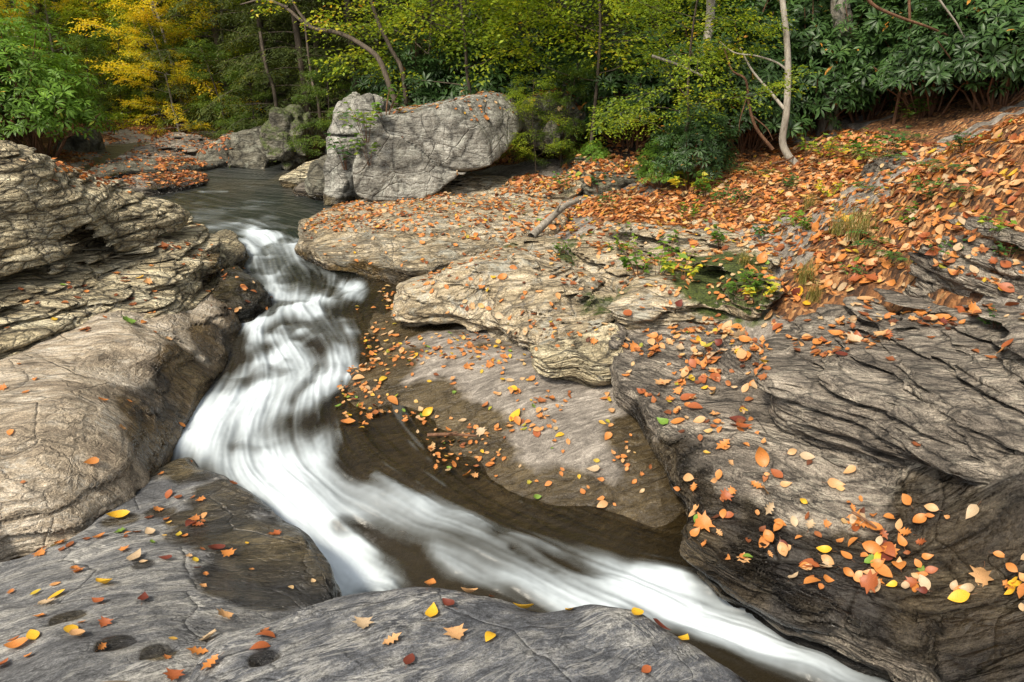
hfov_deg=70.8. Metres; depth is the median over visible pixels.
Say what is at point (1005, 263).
fallen leaf
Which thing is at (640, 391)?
fallen leaf
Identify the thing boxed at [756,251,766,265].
fallen leaf
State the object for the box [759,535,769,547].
fallen leaf
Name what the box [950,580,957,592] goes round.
fallen leaf
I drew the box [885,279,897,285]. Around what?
fallen leaf
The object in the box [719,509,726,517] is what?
fallen leaf
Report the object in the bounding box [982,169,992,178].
fallen leaf
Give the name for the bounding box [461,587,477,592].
fallen leaf
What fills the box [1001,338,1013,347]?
fallen leaf
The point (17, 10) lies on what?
rhododendron shrub
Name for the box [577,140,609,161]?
rhododendron shrub
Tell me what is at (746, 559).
fallen leaf
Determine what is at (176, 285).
rock ledge
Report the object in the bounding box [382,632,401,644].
fallen leaf
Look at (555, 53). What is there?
rhododendron shrub
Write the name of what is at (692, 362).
fallen leaf
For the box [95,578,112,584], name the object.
fallen leaf
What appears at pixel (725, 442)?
fallen leaf
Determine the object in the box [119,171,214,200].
stream ledge
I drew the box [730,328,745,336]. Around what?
fallen leaf
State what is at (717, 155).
rhododendron shrub
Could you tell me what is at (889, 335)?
fallen leaf
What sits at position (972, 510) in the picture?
fallen leaf
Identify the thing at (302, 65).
hemlock tree
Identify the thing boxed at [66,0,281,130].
broadleaf tree
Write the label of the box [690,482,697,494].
fallen leaf
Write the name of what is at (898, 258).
fern
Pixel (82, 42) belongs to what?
broadleaf tree
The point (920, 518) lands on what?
fallen leaf
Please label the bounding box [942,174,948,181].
fallen leaf
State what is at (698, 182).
seedling
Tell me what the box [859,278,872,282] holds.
fallen leaf
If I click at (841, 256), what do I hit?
fallen leaf
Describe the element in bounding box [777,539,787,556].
fallen leaf
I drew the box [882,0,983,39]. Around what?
rhododendron shrub
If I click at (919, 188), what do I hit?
seedling
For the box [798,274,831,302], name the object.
grass tuft
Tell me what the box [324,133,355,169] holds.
seedling
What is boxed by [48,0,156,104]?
broadleaf tree
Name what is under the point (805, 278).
grass tuft
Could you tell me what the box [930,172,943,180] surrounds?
fallen leaf
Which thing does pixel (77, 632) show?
fallen leaf
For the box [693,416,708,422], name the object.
fallen leaf
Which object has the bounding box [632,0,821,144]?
rhododendron shrub
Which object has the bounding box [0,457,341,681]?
front slab
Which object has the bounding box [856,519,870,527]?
fallen leaf
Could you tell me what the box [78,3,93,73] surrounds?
tree trunk
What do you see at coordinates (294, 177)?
shore rock
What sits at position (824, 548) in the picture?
fallen leaf
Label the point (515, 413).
fallen leaf
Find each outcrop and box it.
[566,220,783,329]
[755,288,1023,485]
[902,210,1023,304]
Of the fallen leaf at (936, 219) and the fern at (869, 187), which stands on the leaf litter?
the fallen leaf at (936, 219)
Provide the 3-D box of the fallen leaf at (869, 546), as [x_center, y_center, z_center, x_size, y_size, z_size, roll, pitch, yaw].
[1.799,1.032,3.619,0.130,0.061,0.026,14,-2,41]
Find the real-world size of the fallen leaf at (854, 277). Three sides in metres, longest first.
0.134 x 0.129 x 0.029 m
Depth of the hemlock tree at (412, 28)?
15.54 m
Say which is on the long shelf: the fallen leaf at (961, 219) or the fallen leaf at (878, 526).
the fallen leaf at (878, 526)
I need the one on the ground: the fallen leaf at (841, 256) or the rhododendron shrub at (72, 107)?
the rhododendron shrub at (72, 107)
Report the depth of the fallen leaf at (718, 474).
4.13 m
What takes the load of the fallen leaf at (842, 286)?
on the ground
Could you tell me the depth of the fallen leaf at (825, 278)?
5.54 m
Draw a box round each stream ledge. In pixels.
[88,157,217,182]
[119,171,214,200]
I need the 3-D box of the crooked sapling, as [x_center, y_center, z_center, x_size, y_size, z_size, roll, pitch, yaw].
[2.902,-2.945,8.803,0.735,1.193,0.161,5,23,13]
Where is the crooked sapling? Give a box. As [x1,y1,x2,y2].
[724,48,773,150]
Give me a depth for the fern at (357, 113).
10.11 m
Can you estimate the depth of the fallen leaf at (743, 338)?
5.11 m
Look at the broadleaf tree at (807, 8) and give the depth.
9.86 m
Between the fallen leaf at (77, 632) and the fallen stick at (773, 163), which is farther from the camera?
the fallen stick at (773, 163)
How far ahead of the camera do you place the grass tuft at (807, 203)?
7.13 m
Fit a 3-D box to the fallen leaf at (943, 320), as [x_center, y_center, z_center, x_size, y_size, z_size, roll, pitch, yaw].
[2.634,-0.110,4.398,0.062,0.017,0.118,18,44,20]
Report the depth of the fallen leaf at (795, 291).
5.59 m
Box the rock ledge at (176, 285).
[0,216,226,358]
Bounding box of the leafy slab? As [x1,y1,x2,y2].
[294,194,568,286]
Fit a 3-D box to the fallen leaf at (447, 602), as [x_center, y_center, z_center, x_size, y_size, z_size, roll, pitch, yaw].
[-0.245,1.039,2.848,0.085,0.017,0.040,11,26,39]
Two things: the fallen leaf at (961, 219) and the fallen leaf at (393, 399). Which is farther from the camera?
the fallen leaf at (393, 399)
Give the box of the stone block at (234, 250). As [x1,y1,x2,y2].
[215,229,257,278]
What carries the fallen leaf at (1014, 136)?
on the ground
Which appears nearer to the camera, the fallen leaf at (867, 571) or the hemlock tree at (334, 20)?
the fallen leaf at (867, 571)
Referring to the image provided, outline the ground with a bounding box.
[0,0,1023,588]
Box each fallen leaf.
[4,637,36,647]
[26,629,39,638]
[38,597,54,604]
[48,589,66,598]
[63,624,77,632]
[69,629,84,635]
[84,457,99,463]
[92,597,104,603]
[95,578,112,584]
[95,642,106,651]
[98,616,112,626]
[106,510,129,517]
[118,315,135,323]
[126,548,140,559]
[137,592,148,604]
[145,527,154,533]
[158,555,172,558]
[163,668,184,680]
[165,489,171,498]
[185,519,196,525]
[186,646,207,654]
[190,521,202,525]
[198,629,215,639]
[201,652,223,669]
[207,544,224,549]
[216,608,233,618]
[221,548,235,556]
[249,641,269,649]
[256,630,274,637]
[273,529,281,537]
[344,418,354,422]
[351,374,364,379]
[352,616,373,628]
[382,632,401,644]
[386,396,397,404]
[403,653,414,669]
[422,407,432,415]
[424,578,435,589]
[425,602,437,620]
[442,598,454,607]
[443,623,467,639]
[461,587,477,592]
[476,427,486,435]
[485,630,495,641]
[494,312,503,318]
[497,273,506,278]
[509,408,519,420]
[513,416,520,424]
[514,603,532,607]
[533,429,539,436]
[584,174,590,185]
[586,465,599,470]
[597,500,608,507]
[605,431,611,439]
[623,309,631,314]
[629,341,640,351]
[631,607,643,614]
[637,388,645,393]
[641,665,651,672]
[647,332,661,337]
[647,338,654,345]
[648,618,669,629]
[654,378,670,384]
[657,417,668,423]
[665,337,673,344]
[671,418,684,423]
[675,299,681,306]
[676,343,683,348]
[678,634,688,643]
[680,393,695,399]
[681,366,688,376]
[683,473,695,480]
[684,402,702,407]
[688,357,695,367]
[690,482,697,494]
[690,527,699,536]
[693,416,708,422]
[693,511,714,531]
[698,374,706,382]
[701,358,706,366]
[706,351,716,358]
[710,373,720,382]
[714,339,721,345]
[715,469,721,478]
[716,439,731,448]
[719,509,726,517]
[721,320,731,329]
[721,487,733,500]
[724,511,735,517]
[729,416,746,420]
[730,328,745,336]
[731,323,742,327]
[733,422,751,427]
[736,335,751,341]
[736,348,746,362]
[737,552,750,562]
[741,383,748,391]
[746,215,753,221]
[748,264,758,272]
[751,481,762,488]
[755,242,768,246]
[755,446,768,466]
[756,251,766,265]
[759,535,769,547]
[763,529,773,541]
[764,309,772,319]
[764,499,774,514]
[771,469,784,479]
[772,323,782,329]
[773,522,782,530]
[774,518,786,525]
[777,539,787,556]
[779,481,791,486]
[784,448,796,454]
[785,191,792,196]
[788,572,797,577]
[790,515,797,526]
[792,287,800,295]
[795,452,814,459]
[799,558,825,567]
[800,564,814,569]
[802,299,810,306]
[802,576,820,584]
[806,519,815,528]
[812,221,818,231]
[812,338,821,345]
[816,545,831,552]
[818,553,833,564]
[819,561,832,566]
[820,275,831,282]
[823,279,832,287]
[823,574,834,581]
[824,478,845,487]
[825,199,836,203]
[828,330,847,336]
[835,351,847,355]
[837,254,846,260]
[837,282,846,290]
[840,567,854,576]
[841,551,851,558]
[843,465,857,472]
[845,332,863,341]
[846,508,867,524]
[847,273,862,281]
[848,537,856,546]
[850,315,856,322]
[850,513,865,526]
[851,159,858,166]
[851,524,859,530]
[855,570,862,577]
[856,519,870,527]
[857,296,874,299]
[857,540,882,553]
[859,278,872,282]
[859,569,885,593]
[862,569,875,574]
[864,257,877,267]
[864,259,877,270]
[864,273,877,280]
[864,557,872,562]
[865,228,877,236]
[866,521,885,533]
[867,559,884,568]
[869,579,880,591]
[873,562,892,577]
[874,328,892,336]
[874,552,880,558]
[876,536,882,544]
[879,528,887,538]
[880,541,894,556]
[881,261,890,269]
[881,552,892,559]
[882,544,899,557]
[883,513,894,518]
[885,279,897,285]
[885,330,892,338]
[886,580,896,586]
[892,222,903,227]
[892,561,905,571]
[895,519,902,531]
[897,533,907,548]
[898,527,913,535]
[900,243,910,249]
[901,581,909,588]
[902,493,912,507]
[904,576,919,587]
[906,167,916,174]
[908,209,919,220]
[912,583,918,591]
[913,513,926,522]
[914,233,926,242]
[914,307,930,314]
[914,559,922,570]
[915,538,925,544]
[916,586,927,593]
[917,232,932,237]
[918,574,930,591]
[922,553,933,559]
[924,247,942,254]
[924,503,941,511]
[925,566,937,573]
[927,315,937,320]
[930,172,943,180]
[931,215,940,228]
[935,221,943,234]
[936,314,951,318]
[938,157,946,162]
[938,317,947,324]
[940,215,952,220]
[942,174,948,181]
[942,250,950,259]
[947,589,975,601]
[948,251,963,257]
[948,268,958,274]
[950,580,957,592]
[951,182,963,188]
[953,243,962,253]
[956,178,969,182]
[957,306,964,312]
[958,215,965,224]
[959,583,979,591]
[962,198,969,204]
[962,211,973,217]
[965,301,980,312]
[966,167,976,171]
[966,503,979,518]
[969,265,978,276]
[969,561,993,586]
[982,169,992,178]
[984,188,992,194]
[986,186,994,197]
[989,256,998,267]
[991,278,1001,283]
[993,128,1002,137]
[993,551,1004,557]
[997,282,1015,292]
[999,143,1009,154]
[1000,260,1013,269]
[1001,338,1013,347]
[1002,579,1013,589]
[1004,585,1015,594]
[1005,220,1014,226]
[1005,302,1018,305]
[1006,563,1017,571]
[1007,195,1017,203]
[1008,580,1021,585]
[1009,130,1017,142]
[1009,179,1022,184]
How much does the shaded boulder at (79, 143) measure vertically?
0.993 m
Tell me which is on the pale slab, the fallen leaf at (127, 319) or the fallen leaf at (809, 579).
the fallen leaf at (127, 319)
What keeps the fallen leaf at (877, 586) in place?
on the long shelf
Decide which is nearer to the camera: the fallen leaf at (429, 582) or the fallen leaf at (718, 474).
the fallen leaf at (429, 582)
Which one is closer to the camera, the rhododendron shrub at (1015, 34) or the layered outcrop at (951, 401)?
the layered outcrop at (951, 401)
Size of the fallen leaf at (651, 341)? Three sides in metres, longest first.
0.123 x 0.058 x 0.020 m
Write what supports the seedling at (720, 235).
on the mossy outcrop at (700, 303)
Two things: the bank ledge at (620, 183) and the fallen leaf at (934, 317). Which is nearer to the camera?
the fallen leaf at (934, 317)
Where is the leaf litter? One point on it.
(930, 148)
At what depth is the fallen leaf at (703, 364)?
5.03 m
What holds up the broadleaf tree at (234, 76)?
on the ground
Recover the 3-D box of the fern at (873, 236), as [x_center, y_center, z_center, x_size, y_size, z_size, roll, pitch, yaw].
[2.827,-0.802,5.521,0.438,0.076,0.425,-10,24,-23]
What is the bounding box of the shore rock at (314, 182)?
[304,155,364,206]
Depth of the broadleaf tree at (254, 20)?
23.58 m
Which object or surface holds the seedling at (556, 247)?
on the tongue slab
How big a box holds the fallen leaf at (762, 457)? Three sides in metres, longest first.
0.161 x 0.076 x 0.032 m
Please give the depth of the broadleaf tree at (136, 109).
17.18 m
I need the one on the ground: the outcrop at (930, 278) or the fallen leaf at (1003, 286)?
the outcrop at (930, 278)
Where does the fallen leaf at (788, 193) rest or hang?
on the leaf litter
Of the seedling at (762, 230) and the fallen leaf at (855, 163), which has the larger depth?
the fallen leaf at (855, 163)
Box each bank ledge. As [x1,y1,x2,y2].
[427,173,582,201]
[568,157,648,195]
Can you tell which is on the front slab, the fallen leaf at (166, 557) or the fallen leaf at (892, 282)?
the fallen leaf at (166, 557)
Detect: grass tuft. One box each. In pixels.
[731,244,757,265]
[784,254,825,284]
[797,192,826,210]
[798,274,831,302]
[812,204,856,236]
[833,197,884,243]
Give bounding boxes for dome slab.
[189,587,747,681]
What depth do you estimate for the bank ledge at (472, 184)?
10.22 m
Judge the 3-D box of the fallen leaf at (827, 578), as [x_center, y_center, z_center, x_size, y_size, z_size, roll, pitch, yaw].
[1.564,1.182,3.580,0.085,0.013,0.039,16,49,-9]
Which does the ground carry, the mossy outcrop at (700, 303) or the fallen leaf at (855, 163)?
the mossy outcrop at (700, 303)
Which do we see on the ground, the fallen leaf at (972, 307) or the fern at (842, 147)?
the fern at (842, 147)
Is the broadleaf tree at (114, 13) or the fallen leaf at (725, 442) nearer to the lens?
the fallen leaf at (725, 442)
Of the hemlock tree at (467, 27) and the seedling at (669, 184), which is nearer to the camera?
the seedling at (669, 184)
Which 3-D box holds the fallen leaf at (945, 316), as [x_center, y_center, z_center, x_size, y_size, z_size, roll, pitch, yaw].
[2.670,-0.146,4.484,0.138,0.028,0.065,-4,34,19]
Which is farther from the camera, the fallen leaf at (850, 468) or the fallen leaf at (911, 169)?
the fallen leaf at (911, 169)
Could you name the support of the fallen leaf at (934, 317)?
on the layered outcrop at (951, 401)
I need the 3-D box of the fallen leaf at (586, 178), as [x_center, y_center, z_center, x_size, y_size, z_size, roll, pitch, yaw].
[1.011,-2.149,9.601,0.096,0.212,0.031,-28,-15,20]
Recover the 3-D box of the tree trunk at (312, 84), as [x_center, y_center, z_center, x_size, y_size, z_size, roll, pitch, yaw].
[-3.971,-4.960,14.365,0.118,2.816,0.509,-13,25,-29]
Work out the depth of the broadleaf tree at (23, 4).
16.54 m
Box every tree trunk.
[28,0,42,64]
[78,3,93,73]
[259,31,277,106]
[304,16,324,155]
[370,0,407,106]
[697,0,714,155]
[816,0,852,133]
[892,0,911,123]
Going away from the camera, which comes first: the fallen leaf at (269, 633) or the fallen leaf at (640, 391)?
the fallen leaf at (269, 633)
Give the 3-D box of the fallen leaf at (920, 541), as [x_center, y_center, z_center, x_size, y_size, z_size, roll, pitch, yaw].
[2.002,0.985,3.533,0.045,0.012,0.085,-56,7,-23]
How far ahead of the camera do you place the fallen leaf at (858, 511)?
3.75 m
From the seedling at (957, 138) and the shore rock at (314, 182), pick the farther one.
the shore rock at (314, 182)
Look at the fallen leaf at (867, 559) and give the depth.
3.58 m
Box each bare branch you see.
[652,54,702,76]
[867,0,948,36]
[938,0,982,56]
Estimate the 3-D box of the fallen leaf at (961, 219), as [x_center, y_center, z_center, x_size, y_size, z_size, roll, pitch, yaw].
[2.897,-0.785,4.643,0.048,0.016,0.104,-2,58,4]
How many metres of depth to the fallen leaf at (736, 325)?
5.59 m
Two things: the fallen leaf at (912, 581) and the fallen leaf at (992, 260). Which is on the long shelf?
the fallen leaf at (912, 581)
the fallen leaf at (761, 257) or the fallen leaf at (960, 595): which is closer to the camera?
the fallen leaf at (960, 595)
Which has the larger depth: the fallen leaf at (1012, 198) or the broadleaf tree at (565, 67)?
the broadleaf tree at (565, 67)
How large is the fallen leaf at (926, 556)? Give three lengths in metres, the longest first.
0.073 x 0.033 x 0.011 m
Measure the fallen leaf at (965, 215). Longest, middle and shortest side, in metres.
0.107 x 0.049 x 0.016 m
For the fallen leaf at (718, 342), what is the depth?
5.20 m
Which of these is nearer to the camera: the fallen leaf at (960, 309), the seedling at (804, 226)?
the fallen leaf at (960, 309)
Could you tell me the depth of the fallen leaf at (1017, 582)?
3.15 m
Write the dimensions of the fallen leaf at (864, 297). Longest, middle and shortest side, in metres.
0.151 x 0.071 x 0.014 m
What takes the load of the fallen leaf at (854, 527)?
on the long shelf
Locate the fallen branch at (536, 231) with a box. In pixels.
[528,198,579,238]
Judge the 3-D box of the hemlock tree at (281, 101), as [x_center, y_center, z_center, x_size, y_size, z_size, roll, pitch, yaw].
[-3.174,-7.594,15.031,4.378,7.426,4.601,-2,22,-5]
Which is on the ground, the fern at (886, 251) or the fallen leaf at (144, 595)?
the fern at (886, 251)
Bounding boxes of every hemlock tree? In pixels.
[108,0,275,87]
[127,0,326,133]
[182,0,364,70]
[188,0,336,139]
[215,0,365,167]
[225,0,423,79]
[254,0,401,110]
[258,0,444,149]
[287,0,435,111]
[309,0,440,46]
[334,0,525,98]
[375,0,566,93]
[459,0,686,70]
[553,0,687,36]
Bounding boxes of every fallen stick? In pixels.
[427,431,476,436]
[771,156,793,164]
[851,511,876,527]
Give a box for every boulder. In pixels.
[0,140,189,276]
[52,127,110,154]
[195,125,284,176]
[259,104,326,170]
[323,92,392,205]
[352,92,522,200]
[541,121,560,146]
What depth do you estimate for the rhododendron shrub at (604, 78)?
10.48 m
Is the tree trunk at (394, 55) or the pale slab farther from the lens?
the tree trunk at (394, 55)
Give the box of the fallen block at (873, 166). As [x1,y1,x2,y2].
[861,145,946,177]
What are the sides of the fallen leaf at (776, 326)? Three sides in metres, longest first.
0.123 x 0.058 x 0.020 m
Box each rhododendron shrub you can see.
[0,0,99,140]
[0,15,117,159]
[0,27,48,123]
[345,28,461,106]
[411,7,542,104]
[499,1,644,116]
[514,89,588,154]
[577,22,684,151]
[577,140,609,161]
[607,0,752,127]
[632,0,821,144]
[633,136,697,188]
[646,96,739,184]
[667,15,841,153]
[671,0,828,41]
[740,0,908,133]
[791,0,962,122]
[798,0,925,46]
[850,0,1023,116]
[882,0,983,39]
[904,0,1023,111]
[975,0,1023,61]
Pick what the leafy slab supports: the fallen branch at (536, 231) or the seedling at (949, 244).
the fallen branch at (536, 231)
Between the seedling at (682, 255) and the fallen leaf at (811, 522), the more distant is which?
the seedling at (682, 255)
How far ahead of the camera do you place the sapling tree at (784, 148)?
8.65 m
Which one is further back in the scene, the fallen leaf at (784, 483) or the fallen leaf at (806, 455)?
the fallen leaf at (806, 455)
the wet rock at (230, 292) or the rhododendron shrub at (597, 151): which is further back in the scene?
the rhododendron shrub at (597, 151)
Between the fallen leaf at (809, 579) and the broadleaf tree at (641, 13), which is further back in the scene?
the broadleaf tree at (641, 13)
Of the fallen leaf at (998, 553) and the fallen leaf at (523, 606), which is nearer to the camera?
the fallen leaf at (523, 606)
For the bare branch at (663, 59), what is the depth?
8.88 m
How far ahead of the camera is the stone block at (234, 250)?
8.19 m
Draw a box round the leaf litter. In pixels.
[0,88,1023,658]
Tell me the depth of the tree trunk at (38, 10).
18.15 m
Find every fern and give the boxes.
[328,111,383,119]
[731,166,771,174]
[821,145,862,153]
[842,148,903,160]
[846,227,889,243]
[848,182,882,190]
[849,239,903,257]
[882,252,912,263]
[896,131,930,139]
[904,159,974,172]
[922,180,982,192]
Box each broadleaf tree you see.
[0,0,48,117]
[0,0,122,64]
[0,0,135,108]
[7,0,149,62]
[44,0,248,68]
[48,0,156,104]
[55,29,125,124]
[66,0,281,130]
[70,0,232,128]
[77,0,191,94]
[80,21,154,119]
[104,0,303,39]
[106,0,198,128]
[111,4,234,135]
[113,0,308,97]
[134,0,326,26]
[142,31,230,132]
[171,37,264,134]
[213,61,280,137]
[285,56,360,157]
[309,0,555,94]
[318,0,565,95]
[384,0,681,93]
[446,0,768,156]
[468,0,731,130]
[494,73,576,173]
[520,57,602,168]
[585,0,821,184]
[603,0,743,35]
[718,0,898,111]
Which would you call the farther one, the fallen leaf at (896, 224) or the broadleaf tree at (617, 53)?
the broadleaf tree at (617, 53)
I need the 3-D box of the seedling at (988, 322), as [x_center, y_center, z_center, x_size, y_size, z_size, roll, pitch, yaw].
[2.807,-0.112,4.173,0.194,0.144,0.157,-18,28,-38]
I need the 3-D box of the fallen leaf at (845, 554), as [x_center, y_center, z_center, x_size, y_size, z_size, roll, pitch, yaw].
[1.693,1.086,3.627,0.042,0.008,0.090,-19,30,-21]
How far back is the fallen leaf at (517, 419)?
5.17 m
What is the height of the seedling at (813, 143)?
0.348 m
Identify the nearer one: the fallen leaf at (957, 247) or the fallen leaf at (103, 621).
the fallen leaf at (103, 621)
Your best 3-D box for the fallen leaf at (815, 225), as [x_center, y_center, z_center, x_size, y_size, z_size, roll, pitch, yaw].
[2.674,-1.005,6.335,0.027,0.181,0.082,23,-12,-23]
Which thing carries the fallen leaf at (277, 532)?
on the front slab
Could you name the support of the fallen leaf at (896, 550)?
on the long shelf
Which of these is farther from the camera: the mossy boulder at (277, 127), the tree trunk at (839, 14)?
the mossy boulder at (277, 127)
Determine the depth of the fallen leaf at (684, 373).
5.05 m
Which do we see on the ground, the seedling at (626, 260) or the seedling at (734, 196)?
the seedling at (734, 196)
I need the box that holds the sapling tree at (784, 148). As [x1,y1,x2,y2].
[673,0,798,164]
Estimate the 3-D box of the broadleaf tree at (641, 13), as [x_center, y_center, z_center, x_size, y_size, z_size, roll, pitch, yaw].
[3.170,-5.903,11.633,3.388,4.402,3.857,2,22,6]
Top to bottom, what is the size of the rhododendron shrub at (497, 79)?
2.424 m
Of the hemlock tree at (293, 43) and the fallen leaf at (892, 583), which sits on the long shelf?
the fallen leaf at (892, 583)
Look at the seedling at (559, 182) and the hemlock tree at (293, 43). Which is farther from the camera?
the hemlock tree at (293, 43)
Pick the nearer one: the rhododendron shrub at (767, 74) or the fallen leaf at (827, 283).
the fallen leaf at (827, 283)
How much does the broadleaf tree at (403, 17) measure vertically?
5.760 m
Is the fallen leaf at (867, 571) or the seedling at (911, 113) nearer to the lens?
the fallen leaf at (867, 571)
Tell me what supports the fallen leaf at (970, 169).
on the ground
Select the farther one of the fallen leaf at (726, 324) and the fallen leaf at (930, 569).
the fallen leaf at (726, 324)
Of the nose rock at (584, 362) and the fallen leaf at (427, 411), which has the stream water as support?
the fallen leaf at (427, 411)
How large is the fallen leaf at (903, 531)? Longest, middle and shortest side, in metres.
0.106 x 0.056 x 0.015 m
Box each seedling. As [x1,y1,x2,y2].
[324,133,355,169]
[339,102,379,142]
[350,133,379,164]
[370,84,405,119]
[551,239,569,254]
[552,171,571,192]
[587,173,605,192]
[597,190,618,207]
[605,230,637,254]
[618,247,651,276]
[624,221,642,238]
[637,241,687,273]
[657,229,679,254]
[659,245,704,281]
[663,163,685,186]
[667,167,717,196]
[677,199,704,220]
[693,170,722,196]
[710,224,734,248]
[711,185,739,209]
[724,269,764,295]
[725,187,751,202]
[739,269,779,303]
[752,220,777,239]
[775,206,808,228]
[778,173,799,191]
[792,212,812,234]
[797,133,828,156]
[807,137,852,160]
[814,179,844,198]
[839,262,865,283]
[847,132,883,163]
[863,125,912,158]
[892,101,924,120]
[896,201,918,223]
[907,89,941,117]
[910,175,940,204]
[926,238,967,264]
[941,128,976,153]
[977,211,1016,238]
[978,304,1005,328]
[992,242,1022,259]
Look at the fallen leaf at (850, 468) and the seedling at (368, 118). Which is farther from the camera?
the seedling at (368, 118)
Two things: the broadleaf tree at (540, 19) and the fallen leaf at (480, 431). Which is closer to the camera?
the fallen leaf at (480, 431)
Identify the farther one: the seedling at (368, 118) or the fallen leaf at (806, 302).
the seedling at (368, 118)
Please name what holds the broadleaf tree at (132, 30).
on the ground
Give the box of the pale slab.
[0,286,241,561]
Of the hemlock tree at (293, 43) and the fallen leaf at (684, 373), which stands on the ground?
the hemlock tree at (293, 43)
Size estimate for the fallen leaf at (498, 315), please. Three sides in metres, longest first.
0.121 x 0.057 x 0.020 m
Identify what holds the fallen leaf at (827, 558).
on the long shelf
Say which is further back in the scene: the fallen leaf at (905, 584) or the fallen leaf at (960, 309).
the fallen leaf at (960, 309)
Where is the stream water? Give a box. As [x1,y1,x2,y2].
[80,142,882,681]
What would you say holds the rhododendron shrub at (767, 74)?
on the ground
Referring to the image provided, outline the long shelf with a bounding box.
[608,321,1023,681]
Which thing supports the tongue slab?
on the ground
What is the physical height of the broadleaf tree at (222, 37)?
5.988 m
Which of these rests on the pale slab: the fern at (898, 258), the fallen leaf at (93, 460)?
the fallen leaf at (93, 460)
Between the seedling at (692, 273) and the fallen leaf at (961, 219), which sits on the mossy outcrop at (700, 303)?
the seedling at (692, 273)
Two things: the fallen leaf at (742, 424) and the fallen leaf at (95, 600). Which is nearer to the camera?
the fallen leaf at (95, 600)
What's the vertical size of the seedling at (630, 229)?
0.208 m
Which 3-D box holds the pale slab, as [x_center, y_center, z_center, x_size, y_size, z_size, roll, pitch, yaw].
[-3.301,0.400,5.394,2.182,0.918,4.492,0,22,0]
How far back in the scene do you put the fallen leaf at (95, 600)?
3.02 m
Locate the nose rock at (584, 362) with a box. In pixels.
[530,322,622,387]
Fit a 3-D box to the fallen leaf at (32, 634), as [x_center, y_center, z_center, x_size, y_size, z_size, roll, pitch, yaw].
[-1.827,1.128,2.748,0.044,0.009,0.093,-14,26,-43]
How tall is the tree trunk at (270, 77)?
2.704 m
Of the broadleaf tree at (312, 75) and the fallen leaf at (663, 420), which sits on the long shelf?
the fallen leaf at (663, 420)
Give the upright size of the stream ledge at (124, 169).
0.658 m
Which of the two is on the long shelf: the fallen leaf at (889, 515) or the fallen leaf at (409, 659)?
the fallen leaf at (889, 515)
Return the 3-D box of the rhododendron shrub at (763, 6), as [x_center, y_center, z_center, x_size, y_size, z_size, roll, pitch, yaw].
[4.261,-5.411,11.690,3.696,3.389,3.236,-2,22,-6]
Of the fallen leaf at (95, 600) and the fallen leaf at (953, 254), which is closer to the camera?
the fallen leaf at (95, 600)
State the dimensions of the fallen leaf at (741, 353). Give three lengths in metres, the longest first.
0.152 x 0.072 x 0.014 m
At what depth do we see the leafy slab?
8.27 m
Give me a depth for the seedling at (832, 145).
8.48 m
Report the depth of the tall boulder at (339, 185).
10.47 m
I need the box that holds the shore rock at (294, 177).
[279,159,316,198]
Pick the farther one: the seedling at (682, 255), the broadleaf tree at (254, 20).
the broadleaf tree at (254, 20)
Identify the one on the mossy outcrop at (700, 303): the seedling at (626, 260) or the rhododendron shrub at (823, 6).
the seedling at (626, 260)
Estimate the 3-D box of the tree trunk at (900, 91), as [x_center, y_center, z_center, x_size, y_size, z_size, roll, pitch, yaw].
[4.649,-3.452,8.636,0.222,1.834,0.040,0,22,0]
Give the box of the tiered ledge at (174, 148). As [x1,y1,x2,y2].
[103,132,210,164]
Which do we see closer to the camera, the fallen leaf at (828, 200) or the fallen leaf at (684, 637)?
the fallen leaf at (684, 637)
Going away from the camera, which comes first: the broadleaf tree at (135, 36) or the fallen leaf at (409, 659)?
the fallen leaf at (409, 659)
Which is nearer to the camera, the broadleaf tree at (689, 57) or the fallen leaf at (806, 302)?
the fallen leaf at (806, 302)
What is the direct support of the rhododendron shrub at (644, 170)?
on the ground
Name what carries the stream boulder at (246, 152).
on the ground
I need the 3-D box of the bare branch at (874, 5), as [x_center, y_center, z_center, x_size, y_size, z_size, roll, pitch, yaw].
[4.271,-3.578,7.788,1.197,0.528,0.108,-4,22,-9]
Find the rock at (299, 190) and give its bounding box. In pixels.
[292,182,307,198]
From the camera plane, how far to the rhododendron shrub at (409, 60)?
12.04 m
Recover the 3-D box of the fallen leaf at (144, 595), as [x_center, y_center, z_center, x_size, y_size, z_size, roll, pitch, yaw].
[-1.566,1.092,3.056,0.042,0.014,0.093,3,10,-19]
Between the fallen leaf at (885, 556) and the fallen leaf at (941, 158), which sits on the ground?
the fallen leaf at (941, 158)
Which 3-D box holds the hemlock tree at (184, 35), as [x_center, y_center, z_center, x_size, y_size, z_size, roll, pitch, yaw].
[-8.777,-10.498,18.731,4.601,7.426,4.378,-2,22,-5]
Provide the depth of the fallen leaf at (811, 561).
3.66 m
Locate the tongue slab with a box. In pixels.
[391,235,616,349]
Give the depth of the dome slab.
2.64 m
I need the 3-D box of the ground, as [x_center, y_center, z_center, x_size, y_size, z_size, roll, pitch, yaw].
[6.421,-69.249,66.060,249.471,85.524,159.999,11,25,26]
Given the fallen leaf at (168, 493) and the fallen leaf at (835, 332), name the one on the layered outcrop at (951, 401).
the fallen leaf at (835, 332)
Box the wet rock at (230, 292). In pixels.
[208,266,278,332]
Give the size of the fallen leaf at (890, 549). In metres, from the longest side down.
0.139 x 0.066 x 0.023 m
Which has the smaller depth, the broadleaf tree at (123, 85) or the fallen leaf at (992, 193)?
the fallen leaf at (992, 193)
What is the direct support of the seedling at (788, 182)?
on the ground
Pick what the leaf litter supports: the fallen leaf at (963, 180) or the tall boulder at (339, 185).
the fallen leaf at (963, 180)
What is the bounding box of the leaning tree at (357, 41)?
[240,0,399,107]
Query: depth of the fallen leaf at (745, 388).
4.68 m
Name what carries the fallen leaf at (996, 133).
on the ground

